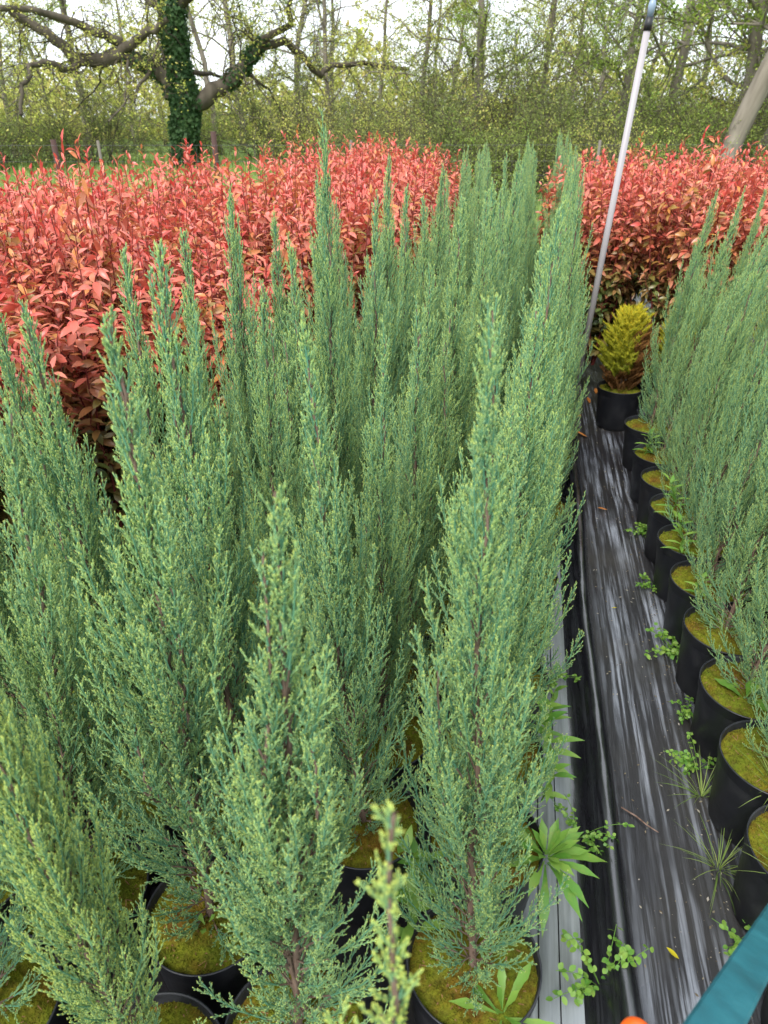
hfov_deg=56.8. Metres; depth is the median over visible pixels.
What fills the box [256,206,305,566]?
potted juniper
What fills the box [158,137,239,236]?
potted photinia
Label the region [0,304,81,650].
potted photinia
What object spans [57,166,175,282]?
potted photinia
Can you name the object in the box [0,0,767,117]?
sky
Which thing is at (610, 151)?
woodland bush
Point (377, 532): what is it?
potted juniper
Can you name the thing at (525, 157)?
potted juniper
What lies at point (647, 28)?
sprinkler pole
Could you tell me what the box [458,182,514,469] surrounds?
potted juniper
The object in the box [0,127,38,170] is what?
woodland bush
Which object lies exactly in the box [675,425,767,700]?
potted juniper
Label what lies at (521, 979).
rosette weed
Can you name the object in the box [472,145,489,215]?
potted juniper
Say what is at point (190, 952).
potted juniper
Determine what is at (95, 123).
woodland bush
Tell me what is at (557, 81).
woodland bush
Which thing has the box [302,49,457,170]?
woodland bush
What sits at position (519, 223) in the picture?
potted juniper
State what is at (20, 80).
woodland tree
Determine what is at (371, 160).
potted photinia
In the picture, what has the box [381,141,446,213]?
potted photinia
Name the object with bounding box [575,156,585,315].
potted juniper
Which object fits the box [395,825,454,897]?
upright weed
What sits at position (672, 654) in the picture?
creeping weed
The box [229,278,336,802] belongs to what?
potted juniper
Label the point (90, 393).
potted photinia
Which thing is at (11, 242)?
potted photinia
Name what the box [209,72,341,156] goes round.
woodland bush
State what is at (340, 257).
potted juniper
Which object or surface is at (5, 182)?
potted photinia
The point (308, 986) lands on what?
potted juniper
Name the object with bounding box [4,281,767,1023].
path
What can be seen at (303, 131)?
woodland bush
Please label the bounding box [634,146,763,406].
potted photinia
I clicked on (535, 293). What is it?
potted juniper
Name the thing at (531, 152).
potted juniper
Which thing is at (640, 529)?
creeping weed
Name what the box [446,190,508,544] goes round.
potted juniper
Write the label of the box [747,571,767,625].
potted juniper
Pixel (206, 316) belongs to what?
potted photinia
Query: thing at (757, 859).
grass tuft
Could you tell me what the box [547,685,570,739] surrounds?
upright weed
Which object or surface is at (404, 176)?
potted photinia
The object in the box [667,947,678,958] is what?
fallen leaf
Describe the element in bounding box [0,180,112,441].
potted photinia
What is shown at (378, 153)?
potted photinia
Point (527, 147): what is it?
potted juniper
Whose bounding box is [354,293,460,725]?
potted juniper
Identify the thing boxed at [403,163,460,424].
potted juniper
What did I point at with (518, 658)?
potted juniper
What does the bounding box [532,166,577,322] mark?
potted juniper
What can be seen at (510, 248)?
potted juniper
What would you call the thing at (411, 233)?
potted photinia
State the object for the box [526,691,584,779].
upright weed
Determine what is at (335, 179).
potted photinia
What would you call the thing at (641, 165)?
potted photinia
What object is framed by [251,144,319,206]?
potted photinia
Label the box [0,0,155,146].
woodland tree
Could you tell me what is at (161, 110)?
woodland bush
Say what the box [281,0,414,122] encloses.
woodland tree
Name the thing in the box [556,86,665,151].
woodland bush
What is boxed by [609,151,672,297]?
potted photinia
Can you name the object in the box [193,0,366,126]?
woodland tree
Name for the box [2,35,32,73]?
woodland tree
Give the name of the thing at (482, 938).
potted juniper
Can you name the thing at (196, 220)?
potted photinia
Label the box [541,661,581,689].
creeping weed
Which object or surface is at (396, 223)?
potted photinia
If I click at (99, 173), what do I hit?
potted photinia
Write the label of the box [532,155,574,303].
potted juniper
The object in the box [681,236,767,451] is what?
potted juniper
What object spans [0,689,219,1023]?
potted juniper
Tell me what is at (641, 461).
potted juniper
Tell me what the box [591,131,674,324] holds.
potted photinia
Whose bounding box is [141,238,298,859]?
potted juniper
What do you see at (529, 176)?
potted juniper
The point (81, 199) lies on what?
potted photinia
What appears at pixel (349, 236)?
potted photinia
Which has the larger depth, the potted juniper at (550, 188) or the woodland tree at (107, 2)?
the woodland tree at (107, 2)
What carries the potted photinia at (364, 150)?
on the path
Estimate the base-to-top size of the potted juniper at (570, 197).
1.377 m
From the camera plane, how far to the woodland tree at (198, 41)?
27.38 m
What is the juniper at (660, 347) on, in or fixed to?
on the path
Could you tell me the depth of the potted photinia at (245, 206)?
3.37 m
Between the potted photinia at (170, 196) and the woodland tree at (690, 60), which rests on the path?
the potted photinia at (170, 196)
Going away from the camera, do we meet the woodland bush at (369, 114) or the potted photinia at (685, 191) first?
the potted photinia at (685, 191)
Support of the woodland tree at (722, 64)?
on the ground at (147, 151)
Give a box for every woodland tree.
[0,0,60,158]
[0,0,125,137]
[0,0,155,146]
[0,3,56,119]
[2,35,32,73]
[60,0,168,146]
[102,0,196,145]
[104,0,314,145]
[117,0,290,154]
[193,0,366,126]
[242,0,394,156]
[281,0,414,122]
[302,0,438,119]
[317,0,501,129]
[374,0,570,159]
[382,0,509,112]
[392,0,476,115]
[441,0,525,124]
[445,0,622,118]
[483,0,619,118]
[506,0,699,159]
[509,0,652,123]
[533,0,744,162]
[554,0,767,152]
[577,0,701,119]
[584,1,739,117]
[619,0,767,106]
[637,0,767,117]
[660,0,767,156]
[670,0,767,127]
[688,1,766,115]
[706,1,767,68]
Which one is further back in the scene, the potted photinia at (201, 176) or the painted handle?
the potted photinia at (201, 176)
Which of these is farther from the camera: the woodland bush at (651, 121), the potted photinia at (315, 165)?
the woodland bush at (651, 121)
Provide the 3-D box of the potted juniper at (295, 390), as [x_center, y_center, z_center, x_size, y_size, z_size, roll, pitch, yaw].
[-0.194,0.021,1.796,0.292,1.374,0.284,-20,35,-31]
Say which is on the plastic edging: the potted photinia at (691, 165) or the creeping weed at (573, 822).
the creeping weed at (573, 822)
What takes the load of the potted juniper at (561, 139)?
on the path
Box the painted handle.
[683,904,767,1023]
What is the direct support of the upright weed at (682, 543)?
on the potted juniper at (667, 559)
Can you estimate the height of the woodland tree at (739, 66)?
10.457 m
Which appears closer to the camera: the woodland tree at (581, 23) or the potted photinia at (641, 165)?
the potted photinia at (641, 165)
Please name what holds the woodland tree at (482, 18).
on the ground at (147, 151)
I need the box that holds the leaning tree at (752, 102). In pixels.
[717,51,767,169]
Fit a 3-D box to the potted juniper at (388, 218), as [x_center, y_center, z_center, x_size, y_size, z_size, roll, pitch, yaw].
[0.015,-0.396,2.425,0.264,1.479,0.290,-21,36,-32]
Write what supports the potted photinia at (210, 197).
on the path
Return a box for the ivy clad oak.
[0,0,424,168]
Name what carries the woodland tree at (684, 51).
on the ground at (147, 151)
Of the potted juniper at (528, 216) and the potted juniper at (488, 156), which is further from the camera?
the potted juniper at (488, 156)
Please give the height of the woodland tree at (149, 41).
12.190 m
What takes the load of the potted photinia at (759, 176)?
on the path
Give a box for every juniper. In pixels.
[0,312,148,765]
[0,398,150,1000]
[0,525,100,834]
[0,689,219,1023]
[0,723,34,931]
[0,790,73,1023]
[18,299,194,884]
[67,303,282,1023]
[107,243,246,760]
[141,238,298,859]
[158,228,271,701]
[183,480,403,1023]
[210,183,299,631]
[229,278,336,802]
[252,231,362,700]
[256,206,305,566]
[284,311,426,924]
[290,106,383,673]
[296,169,360,511]
[323,799,423,1023]
[328,318,443,803]
[330,196,372,491]
[341,189,408,580]
[353,154,413,530]
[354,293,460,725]
[375,264,469,650]
[379,295,569,1023]
[386,184,439,508]
[394,195,490,591]
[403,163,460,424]
[404,196,446,413]
[406,292,568,919]
[427,303,584,807]
[436,173,465,356]
[445,155,474,354]
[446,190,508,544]
[450,177,520,478]
[451,146,482,392]
[453,163,478,298]
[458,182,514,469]
[462,202,585,728]
[470,152,484,259]
[471,149,484,227]
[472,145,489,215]
[472,160,491,232]
[479,150,496,228]
[483,143,490,209]
[493,149,532,446]
[494,152,522,396]
[494,247,572,661]
[500,229,574,609]
[503,169,529,397]
[504,172,528,344]
[505,201,584,485]
[509,134,535,309]
[511,148,535,324]
[515,151,539,372]
[518,153,531,349]
[523,190,578,561]
[524,150,535,296]
[527,146,538,285]
[528,141,537,282]
[528,146,565,310]
[529,140,538,298]
[529,151,535,245]
[531,131,569,310]
[532,132,560,287]
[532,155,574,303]
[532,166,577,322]
[533,134,562,248]
[534,142,561,256]
[542,167,593,549]
[543,138,572,239]
[545,144,576,351]
[547,172,589,445]
[550,160,592,496]
[573,145,577,166]
[573,151,581,290]
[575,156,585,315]
[622,188,718,471]
[630,186,745,502]
[637,224,767,531]
[644,240,767,563]
[650,307,709,418]
[653,329,767,601]
[663,357,767,645]
[671,187,767,416]
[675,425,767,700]
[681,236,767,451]
[690,536,767,765]
[691,293,767,487]
[701,366,767,505]
[708,628,767,847]
[714,415,767,564]
[731,501,766,609]
[731,804,767,932]
[746,305,767,366]
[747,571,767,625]
[761,986,767,1023]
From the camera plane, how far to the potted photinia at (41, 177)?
4.04 m
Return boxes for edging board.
[523,555,584,1023]
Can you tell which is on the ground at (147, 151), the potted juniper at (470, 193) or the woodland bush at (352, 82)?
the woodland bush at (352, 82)
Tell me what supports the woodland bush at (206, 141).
on the ground at (147, 151)
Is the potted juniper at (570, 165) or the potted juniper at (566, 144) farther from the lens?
the potted juniper at (566, 144)
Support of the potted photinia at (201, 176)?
on the path
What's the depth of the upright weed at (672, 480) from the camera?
2.68 m
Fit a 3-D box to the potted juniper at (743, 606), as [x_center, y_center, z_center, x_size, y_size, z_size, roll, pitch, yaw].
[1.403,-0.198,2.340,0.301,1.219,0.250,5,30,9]
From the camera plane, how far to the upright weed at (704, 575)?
2.28 m
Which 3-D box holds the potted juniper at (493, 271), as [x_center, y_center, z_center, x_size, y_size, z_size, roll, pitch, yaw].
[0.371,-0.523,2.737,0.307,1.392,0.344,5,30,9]
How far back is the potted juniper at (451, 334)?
2.06 m
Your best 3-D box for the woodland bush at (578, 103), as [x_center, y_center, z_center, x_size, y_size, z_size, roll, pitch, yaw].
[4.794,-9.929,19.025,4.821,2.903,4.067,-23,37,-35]
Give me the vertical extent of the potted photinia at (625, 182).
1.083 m
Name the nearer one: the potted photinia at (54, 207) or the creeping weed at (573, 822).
the creeping weed at (573, 822)
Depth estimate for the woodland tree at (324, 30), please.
22.45 m
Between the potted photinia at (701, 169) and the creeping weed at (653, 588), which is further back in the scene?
the potted photinia at (701, 169)
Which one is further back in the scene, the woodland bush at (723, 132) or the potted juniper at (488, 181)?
the woodland bush at (723, 132)
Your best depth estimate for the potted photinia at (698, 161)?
4.72 m
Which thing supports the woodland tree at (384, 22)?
on the ground at (147, 151)
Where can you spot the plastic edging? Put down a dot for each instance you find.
(615, 999)
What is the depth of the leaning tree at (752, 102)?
13.00 m
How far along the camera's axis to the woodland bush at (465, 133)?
14.58 m
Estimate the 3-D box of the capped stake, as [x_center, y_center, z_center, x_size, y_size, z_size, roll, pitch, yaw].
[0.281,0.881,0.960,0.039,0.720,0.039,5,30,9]
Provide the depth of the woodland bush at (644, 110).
15.53 m
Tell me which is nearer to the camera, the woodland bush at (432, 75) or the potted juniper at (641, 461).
the potted juniper at (641, 461)
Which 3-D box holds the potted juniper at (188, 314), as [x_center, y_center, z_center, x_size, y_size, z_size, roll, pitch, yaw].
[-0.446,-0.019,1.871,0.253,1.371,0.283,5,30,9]
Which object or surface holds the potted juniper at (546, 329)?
on the path
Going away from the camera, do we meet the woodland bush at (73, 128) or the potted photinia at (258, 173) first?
the potted photinia at (258, 173)
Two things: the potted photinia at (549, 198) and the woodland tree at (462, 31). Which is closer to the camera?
the potted photinia at (549, 198)
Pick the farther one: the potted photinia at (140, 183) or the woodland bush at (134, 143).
the woodland bush at (134, 143)
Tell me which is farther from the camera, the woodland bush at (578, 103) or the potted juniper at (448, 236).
the woodland bush at (578, 103)
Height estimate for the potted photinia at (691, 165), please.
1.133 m
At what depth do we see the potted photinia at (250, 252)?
2.74 m
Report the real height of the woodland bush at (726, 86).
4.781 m
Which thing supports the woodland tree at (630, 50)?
on the ground at (147, 151)
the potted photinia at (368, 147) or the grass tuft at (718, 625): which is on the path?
the potted photinia at (368, 147)
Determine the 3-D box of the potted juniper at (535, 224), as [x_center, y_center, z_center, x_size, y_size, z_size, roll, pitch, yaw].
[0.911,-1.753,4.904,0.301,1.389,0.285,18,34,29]
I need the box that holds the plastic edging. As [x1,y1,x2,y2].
[560,389,643,1023]
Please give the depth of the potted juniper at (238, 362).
1.90 m
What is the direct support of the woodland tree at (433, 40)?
on the ground at (147, 151)
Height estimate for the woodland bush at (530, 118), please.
3.239 m
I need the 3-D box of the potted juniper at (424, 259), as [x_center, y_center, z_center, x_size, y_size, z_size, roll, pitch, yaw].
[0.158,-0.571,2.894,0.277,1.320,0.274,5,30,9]
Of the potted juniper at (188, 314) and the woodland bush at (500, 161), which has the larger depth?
the woodland bush at (500, 161)
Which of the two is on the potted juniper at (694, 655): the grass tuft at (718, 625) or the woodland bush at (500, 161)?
the grass tuft at (718, 625)
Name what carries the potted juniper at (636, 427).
on the path
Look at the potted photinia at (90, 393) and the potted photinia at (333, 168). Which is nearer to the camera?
the potted photinia at (90, 393)
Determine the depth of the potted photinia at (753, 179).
4.43 m
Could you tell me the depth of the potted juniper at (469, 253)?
3.54 m
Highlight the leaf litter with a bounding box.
[590,430,751,1016]
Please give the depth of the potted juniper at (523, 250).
3.69 m
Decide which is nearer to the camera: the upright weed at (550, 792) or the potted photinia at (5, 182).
the upright weed at (550, 792)
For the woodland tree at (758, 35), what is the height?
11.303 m
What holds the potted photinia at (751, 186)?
on the path
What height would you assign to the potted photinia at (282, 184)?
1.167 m
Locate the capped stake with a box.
[620,1016,646,1023]
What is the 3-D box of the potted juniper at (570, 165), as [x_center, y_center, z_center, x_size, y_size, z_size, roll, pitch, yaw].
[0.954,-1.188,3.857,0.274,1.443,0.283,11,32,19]
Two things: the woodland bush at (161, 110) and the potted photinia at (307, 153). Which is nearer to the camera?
the potted photinia at (307, 153)
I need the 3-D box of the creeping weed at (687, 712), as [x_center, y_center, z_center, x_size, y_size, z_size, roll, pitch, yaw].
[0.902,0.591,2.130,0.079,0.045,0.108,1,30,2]
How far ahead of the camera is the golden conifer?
3.87 m
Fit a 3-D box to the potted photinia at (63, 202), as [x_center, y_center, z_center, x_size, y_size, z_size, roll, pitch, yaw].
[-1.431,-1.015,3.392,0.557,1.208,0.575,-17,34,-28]
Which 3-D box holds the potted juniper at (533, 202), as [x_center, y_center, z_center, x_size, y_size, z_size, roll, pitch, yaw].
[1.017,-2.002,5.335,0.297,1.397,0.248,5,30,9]
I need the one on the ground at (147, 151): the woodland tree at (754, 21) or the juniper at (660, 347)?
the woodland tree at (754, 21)
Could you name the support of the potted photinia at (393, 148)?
on the path
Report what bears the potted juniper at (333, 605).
on the path
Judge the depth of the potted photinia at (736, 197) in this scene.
4.11 m
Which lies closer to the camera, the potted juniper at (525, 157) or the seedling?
the seedling
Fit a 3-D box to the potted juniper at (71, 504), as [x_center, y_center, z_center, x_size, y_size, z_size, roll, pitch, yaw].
[-0.531,0.260,1.404,0.268,1.347,0.308,-7,30,-13]
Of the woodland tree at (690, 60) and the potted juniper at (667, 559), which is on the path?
the potted juniper at (667, 559)
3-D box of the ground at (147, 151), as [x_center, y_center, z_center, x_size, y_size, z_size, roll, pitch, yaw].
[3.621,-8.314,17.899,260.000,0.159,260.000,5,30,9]
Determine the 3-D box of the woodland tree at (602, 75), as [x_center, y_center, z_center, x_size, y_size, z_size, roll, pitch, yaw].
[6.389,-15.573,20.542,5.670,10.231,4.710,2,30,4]
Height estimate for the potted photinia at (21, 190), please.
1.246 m
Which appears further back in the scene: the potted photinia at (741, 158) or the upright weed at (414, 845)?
the potted photinia at (741, 158)
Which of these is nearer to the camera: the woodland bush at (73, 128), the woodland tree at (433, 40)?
the woodland bush at (73, 128)
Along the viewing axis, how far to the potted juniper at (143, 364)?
1.45 m
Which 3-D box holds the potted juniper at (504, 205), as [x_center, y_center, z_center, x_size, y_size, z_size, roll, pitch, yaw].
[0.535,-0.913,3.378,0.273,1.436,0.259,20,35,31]
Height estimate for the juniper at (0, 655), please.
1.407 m
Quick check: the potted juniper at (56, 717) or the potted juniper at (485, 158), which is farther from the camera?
the potted juniper at (485, 158)
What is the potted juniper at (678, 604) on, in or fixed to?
on the path
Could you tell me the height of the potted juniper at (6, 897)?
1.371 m
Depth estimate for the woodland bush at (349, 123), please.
16.58 m
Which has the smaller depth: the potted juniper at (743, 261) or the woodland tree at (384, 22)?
the potted juniper at (743, 261)
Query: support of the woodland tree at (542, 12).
on the ground at (147, 151)
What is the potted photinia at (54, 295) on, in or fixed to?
on the path
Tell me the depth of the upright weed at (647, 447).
3.20 m
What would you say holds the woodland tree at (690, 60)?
on the ground at (147, 151)
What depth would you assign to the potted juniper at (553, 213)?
4.55 m
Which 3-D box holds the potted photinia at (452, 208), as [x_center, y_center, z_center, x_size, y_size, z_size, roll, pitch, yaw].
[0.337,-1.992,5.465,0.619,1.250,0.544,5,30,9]
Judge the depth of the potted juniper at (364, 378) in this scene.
2.10 m
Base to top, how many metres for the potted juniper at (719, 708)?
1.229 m
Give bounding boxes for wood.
[0,18,735,140]
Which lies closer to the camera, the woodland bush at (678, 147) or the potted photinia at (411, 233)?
the potted photinia at (411, 233)
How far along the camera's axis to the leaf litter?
1.94 m
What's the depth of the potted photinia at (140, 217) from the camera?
3.27 m
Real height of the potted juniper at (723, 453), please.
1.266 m
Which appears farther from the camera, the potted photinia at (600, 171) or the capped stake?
the potted photinia at (600, 171)
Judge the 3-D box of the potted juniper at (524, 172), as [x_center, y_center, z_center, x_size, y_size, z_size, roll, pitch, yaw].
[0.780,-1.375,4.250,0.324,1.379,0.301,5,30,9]
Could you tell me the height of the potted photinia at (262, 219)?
1.208 m
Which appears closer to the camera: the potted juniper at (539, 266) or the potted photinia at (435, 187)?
the potted juniper at (539, 266)
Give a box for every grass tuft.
[653,742,715,805]
[663,813,743,917]
[696,613,742,642]
[733,735,767,806]
[737,828,767,873]
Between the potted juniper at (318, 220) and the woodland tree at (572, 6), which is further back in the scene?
the woodland tree at (572, 6)
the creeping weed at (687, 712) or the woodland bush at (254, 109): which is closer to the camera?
the creeping weed at (687, 712)
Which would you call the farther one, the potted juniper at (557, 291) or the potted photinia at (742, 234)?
the potted photinia at (742, 234)
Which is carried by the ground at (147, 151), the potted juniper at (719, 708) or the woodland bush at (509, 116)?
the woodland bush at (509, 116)
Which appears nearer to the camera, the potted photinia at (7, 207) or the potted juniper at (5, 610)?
the potted juniper at (5, 610)
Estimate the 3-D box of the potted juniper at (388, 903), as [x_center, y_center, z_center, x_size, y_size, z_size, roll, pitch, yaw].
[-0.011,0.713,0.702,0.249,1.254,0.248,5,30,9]
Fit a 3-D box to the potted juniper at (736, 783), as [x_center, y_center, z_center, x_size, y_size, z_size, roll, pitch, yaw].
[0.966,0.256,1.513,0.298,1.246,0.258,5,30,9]
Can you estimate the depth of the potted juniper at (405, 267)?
2.47 m
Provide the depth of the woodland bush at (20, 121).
22.48 m
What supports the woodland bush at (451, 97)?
on the ground at (147, 151)
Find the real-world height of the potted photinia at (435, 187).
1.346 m
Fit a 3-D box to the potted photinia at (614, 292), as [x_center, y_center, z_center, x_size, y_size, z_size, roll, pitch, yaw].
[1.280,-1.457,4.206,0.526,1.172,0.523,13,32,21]
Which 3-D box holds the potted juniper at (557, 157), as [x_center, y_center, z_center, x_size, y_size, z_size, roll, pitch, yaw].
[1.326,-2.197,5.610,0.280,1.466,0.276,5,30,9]
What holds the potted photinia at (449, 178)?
on the path
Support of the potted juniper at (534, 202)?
on the path
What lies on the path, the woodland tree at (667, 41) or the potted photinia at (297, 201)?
the potted photinia at (297, 201)
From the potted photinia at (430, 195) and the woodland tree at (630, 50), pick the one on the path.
the potted photinia at (430, 195)
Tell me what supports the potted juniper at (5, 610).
on the path
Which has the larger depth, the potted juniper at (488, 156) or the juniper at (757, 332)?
the potted juniper at (488, 156)
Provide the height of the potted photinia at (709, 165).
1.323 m
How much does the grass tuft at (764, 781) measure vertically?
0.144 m
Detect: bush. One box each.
[0,44,170,167]
[0,65,60,171]
[0,107,70,167]
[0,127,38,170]
[1,46,140,167]
[72,77,170,153]
[134,80,241,151]
[152,94,248,157]
[163,16,355,164]
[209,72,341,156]
[231,51,365,173]
[255,28,412,154]
[255,74,442,171]
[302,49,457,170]
[328,0,597,172]
[330,77,415,148]
[340,78,475,187]
[357,0,681,182]
[359,32,582,191]
[396,26,574,178]
[397,60,529,152]
[421,54,689,197]
[429,97,595,202]
[494,24,635,154]
[497,76,648,168]
[514,72,687,196]
[531,69,634,152]
[539,17,757,173]
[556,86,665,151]
[576,59,767,164]
[585,112,765,177]
[618,91,692,151]
[622,30,756,153]
[637,63,767,177]
[649,38,767,166]
[677,34,767,155]
[699,117,767,178]
[750,128,767,164]
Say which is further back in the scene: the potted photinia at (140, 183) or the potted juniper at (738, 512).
the potted photinia at (140, 183)
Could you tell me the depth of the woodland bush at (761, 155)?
13.54 m
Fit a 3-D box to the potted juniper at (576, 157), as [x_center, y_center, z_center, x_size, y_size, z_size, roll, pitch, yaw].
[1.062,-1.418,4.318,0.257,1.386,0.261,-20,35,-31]
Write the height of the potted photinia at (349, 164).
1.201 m
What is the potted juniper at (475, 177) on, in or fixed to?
on the path
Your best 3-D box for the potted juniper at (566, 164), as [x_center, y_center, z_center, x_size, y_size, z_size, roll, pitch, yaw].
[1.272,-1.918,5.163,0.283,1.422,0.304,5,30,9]
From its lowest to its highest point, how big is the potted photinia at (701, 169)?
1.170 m
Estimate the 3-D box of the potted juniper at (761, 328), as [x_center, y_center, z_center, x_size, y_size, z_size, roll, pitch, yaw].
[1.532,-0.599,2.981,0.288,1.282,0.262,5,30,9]
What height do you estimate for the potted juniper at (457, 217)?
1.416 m
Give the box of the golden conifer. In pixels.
[593,301,660,430]
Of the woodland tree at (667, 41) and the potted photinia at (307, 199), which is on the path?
the potted photinia at (307, 199)
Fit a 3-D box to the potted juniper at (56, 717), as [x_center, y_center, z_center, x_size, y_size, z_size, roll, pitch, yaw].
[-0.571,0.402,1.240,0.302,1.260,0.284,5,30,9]
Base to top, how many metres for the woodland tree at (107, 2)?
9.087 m
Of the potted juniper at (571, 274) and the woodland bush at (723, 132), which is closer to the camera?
the potted juniper at (571, 274)
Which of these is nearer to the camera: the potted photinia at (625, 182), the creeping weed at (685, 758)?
the creeping weed at (685, 758)
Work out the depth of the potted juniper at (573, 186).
2.87 m
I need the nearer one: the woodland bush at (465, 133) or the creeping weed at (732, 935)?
the creeping weed at (732, 935)
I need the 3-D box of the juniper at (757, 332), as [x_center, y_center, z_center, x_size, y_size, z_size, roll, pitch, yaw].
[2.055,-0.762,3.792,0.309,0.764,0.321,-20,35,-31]
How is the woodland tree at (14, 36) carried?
on the ground at (147, 151)
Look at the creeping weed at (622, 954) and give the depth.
1.46 m
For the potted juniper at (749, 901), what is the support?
on the path
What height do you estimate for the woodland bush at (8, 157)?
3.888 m
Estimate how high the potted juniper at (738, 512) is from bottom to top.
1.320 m
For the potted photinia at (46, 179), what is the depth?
4.17 m
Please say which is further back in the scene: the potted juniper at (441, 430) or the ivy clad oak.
the ivy clad oak
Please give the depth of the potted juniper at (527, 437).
1.38 m
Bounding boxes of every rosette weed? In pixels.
[449,960,554,1023]
[506,818,605,936]
[714,678,767,710]
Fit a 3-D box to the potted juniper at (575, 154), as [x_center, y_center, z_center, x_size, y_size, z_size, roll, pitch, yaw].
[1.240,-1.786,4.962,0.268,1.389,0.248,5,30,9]
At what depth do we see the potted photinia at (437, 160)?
5.85 m
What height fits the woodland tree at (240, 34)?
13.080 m
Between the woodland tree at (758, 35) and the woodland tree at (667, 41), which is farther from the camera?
the woodland tree at (667, 41)
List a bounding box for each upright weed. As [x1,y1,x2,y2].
[377,867,452,975]
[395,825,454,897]
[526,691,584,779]
[534,749,576,802]
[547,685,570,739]
[632,428,663,454]
[655,472,690,517]
[661,512,696,554]
[683,572,713,596]
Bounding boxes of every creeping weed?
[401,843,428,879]
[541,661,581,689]
[543,790,634,853]
[546,924,653,1006]
[623,522,646,536]
[636,572,656,592]
[644,622,679,662]
[666,732,716,774]
[669,695,693,724]
[712,918,750,955]
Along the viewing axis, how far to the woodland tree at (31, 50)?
33.87 m
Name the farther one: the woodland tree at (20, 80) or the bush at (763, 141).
the woodland tree at (20, 80)
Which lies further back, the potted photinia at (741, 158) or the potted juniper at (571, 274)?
the potted photinia at (741, 158)
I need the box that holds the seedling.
[196,912,214,933]
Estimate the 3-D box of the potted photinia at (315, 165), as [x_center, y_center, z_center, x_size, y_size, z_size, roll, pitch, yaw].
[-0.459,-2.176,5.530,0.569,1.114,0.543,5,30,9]
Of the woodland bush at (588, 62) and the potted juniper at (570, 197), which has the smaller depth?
the potted juniper at (570, 197)
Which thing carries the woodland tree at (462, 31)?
on the ground at (147, 151)
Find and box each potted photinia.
[0,152,70,325]
[0,165,65,235]
[0,167,28,228]
[0,174,67,446]
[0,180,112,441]
[0,200,20,276]
[0,219,164,583]
[0,234,66,533]
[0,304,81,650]
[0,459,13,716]
[1,210,166,483]
[5,159,125,269]
[12,130,139,387]
[23,186,106,373]
[27,162,106,217]
[42,150,133,249]
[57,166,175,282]
[70,162,174,227]
[86,175,212,450]
[102,195,226,332]
[111,144,193,213]
[119,231,276,543]
[125,174,209,264]
[129,175,260,327]
[139,139,227,235]
[148,214,289,491]
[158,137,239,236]
[172,160,267,277]
[176,161,301,415]
[200,146,319,378]
[201,156,311,243]
[241,172,357,376]
[245,152,312,241]
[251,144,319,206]
[266,124,335,213]
[266,159,398,426]
[280,144,371,267]
[287,161,380,219]
[292,155,341,183]
[298,159,407,417]
[300,136,359,178]
[300,145,384,215]
[311,130,369,173]
[331,154,430,376]
[332,132,395,183]
[332,142,392,203]
[336,140,431,294]
[345,132,407,186]
[352,136,452,263]
[362,131,422,177]
[371,153,459,277]
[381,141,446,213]
[403,137,461,221]
[408,167,471,242]
[412,145,472,239]
[533,147,615,280]
[542,148,627,299]
[545,151,615,292]
[575,157,658,364]
[578,145,674,343]
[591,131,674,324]
[608,162,662,305]
[609,143,677,192]
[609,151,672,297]
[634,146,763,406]
[639,125,759,325]
[645,143,737,221]
[646,157,731,278]
[652,147,745,211]
[663,154,725,195]
[698,162,767,374]
[699,155,767,315]
[703,145,767,204]
[706,143,767,211]
[716,159,767,243]
[722,152,767,243]
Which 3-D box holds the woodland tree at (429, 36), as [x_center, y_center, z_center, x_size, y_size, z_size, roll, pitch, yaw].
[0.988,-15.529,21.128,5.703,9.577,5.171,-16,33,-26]
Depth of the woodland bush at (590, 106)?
24.32 m
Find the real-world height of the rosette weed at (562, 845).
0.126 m
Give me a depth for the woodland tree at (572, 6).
22.07 m
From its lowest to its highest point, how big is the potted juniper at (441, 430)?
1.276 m
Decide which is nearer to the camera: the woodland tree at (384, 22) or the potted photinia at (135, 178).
the potted photinia at (135, 178)
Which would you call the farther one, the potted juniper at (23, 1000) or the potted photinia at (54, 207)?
the potted photinia at (54, 207)
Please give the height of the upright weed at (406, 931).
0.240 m
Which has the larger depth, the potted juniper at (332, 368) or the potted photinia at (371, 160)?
the potted photinia at (371, 160)
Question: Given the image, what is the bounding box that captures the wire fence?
[0,131,767,201]
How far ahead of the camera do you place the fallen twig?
1.82 m
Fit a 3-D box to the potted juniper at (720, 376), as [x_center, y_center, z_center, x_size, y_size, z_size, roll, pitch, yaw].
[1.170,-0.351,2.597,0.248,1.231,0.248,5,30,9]
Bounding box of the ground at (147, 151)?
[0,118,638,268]
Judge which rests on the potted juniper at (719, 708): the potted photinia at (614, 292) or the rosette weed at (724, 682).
the rosette weed at (724, 682)
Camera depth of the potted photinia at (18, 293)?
2.28 m
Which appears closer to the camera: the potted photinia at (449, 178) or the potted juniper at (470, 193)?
the potted juniper at (470, 193)
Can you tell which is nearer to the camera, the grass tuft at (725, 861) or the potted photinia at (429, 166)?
the grass tuft at (725, 861)
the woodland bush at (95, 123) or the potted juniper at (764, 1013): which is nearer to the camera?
the potted juniper at (764, 1013)
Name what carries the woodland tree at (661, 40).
on the ground at (147, 151)
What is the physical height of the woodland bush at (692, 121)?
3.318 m
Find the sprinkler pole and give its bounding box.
[570,0,656,408]
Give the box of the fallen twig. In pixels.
[621,807,657,831]
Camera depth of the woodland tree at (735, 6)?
28.17 m
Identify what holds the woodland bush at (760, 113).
on the ground at (147, 151)
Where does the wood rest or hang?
on the ground at (147, 151)
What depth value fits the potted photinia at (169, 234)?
2.87 m

